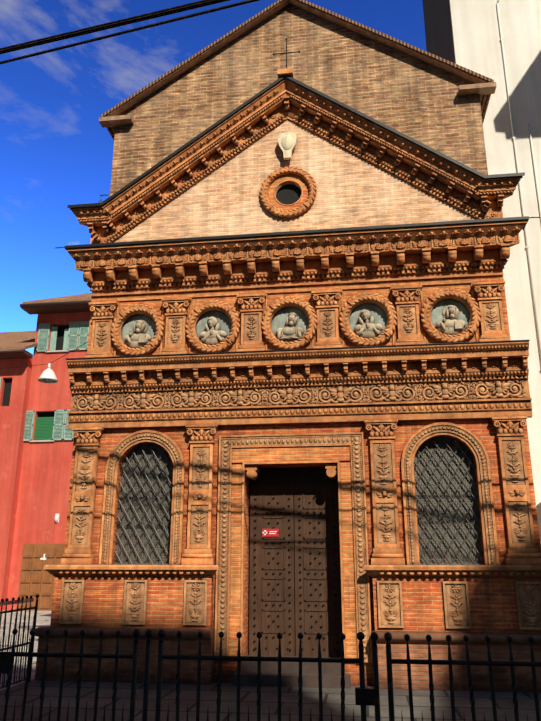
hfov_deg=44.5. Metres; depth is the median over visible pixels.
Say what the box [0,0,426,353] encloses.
sky
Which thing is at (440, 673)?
church plinth
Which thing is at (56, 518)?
wall box
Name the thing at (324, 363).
church terracotta mouldings
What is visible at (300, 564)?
church door studs
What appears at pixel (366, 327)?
church roundel busts
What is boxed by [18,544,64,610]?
red building garage door
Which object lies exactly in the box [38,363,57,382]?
street lamp shade
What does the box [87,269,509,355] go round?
church upper wall
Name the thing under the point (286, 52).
church cross
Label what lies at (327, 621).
church door leaves
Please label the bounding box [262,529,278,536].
church door sign
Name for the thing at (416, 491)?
church window
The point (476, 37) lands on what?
white building wall
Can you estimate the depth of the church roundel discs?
12.74 m
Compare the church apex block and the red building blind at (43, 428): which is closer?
the church apex block
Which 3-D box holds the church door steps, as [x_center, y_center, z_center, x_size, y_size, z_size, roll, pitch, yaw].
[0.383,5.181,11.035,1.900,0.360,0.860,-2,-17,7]
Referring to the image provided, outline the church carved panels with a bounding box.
[59,302,540,662]
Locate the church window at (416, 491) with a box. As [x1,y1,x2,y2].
[115,437,482,563]
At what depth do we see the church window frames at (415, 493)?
11.94 m
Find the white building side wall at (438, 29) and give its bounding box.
[422,0,455,63]
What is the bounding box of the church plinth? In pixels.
[35,637,540,692]
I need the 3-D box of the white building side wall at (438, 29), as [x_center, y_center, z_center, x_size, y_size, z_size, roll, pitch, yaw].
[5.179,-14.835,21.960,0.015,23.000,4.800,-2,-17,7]
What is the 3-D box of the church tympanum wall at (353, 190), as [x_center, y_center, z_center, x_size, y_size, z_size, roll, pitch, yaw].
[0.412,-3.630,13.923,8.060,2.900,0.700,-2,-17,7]
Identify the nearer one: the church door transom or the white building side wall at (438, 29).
the church door transom
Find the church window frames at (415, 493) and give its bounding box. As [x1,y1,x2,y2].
[118,438,480,563]
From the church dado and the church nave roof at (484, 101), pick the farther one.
the church nave roof at (484, 101)
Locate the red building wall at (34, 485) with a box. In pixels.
[0,312,89,610]
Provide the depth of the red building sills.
29.14 m
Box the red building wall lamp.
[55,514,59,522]
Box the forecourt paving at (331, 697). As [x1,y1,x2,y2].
[0,678,540,720]
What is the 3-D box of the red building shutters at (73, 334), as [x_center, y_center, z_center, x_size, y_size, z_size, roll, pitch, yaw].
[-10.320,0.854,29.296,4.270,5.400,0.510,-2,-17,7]
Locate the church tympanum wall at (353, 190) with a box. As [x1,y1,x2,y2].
[113,119,475,242]
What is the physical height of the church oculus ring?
0.860 m
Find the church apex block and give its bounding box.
[277,68,293,78]
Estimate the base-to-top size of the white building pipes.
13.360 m
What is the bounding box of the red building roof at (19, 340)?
[0,293,91,349]
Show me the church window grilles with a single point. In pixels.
(417, 501)
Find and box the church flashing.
[55,75,539,359]
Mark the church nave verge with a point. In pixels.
(480, 86)
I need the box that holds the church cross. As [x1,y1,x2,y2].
[273,38,299,67]
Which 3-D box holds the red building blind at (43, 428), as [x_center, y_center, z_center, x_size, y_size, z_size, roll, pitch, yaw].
[-9.870,2.991,28.899,0.880,1.040,0.040,-2,-17,7]
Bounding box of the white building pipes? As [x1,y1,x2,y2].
[496,0,540,370]
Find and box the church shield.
[278,132,296,159]
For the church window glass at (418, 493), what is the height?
2.300 m
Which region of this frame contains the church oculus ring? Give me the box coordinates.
[268,174,308,210]
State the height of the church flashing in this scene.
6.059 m
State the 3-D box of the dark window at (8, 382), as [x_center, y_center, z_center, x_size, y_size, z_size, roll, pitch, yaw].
[-10.477,0.929,29.543,2.790,5.460,0.460,-2,-17,7]
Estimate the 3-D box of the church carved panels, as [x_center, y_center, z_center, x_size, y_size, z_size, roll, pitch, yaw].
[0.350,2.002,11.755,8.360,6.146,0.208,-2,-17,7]
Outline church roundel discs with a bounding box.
[121,299,469,342]
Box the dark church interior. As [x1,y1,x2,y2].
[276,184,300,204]
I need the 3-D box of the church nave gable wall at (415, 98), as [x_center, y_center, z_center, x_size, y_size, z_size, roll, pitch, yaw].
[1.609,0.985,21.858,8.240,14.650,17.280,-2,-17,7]
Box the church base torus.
[35,627,540,643]
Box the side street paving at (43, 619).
[0,610,50,690]
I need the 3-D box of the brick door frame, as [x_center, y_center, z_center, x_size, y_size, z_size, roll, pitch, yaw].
[0.362,3.266,11.455,2.150,3.550,0.045,-2,-17,7]
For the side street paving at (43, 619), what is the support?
on the ground
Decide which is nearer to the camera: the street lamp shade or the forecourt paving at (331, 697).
the forecourt paving at (331, 697)
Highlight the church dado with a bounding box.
[50,576,540,633]
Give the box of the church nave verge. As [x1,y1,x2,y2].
[99,0,495,127]
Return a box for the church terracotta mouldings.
[44,77,540,662]
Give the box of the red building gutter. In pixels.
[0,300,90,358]
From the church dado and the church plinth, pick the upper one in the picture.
the church dado
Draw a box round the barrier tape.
[0,598,33,605]
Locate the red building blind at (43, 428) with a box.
[34,417,53,439]
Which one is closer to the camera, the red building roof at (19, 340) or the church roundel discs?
the church roundel discs
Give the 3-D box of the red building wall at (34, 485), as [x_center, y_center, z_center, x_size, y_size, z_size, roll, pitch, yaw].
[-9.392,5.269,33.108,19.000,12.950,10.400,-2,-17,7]
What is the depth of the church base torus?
10.75 m
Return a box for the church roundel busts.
[124,305,465,347]
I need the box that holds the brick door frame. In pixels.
[228,446,357,657]
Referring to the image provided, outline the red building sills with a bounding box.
[29,350,69,441]
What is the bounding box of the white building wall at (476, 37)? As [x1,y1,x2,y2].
[450,0,540,543]
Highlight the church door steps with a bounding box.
[232,655,350,688]
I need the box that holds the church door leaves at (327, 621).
[249,484,341,656]
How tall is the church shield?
0.620 m
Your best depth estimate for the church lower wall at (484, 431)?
11.79 m
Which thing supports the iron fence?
on the forecourt paving at (331, 697)
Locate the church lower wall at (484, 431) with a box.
[64,419,540,685]
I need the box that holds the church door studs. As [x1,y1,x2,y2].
[253,490,337,651]
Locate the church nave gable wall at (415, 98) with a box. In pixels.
[110,5,487,195]
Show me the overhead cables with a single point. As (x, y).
(118, 23)
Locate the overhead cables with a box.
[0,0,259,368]
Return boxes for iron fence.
[0,594,540,720]
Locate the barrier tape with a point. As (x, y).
(16, 601)
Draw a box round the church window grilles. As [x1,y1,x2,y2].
[114,437,483,564]
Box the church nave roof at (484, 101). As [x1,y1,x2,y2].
[101,0,493,139]
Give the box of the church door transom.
[249,467,337,485]
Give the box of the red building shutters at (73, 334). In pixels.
[0,321,89,440]

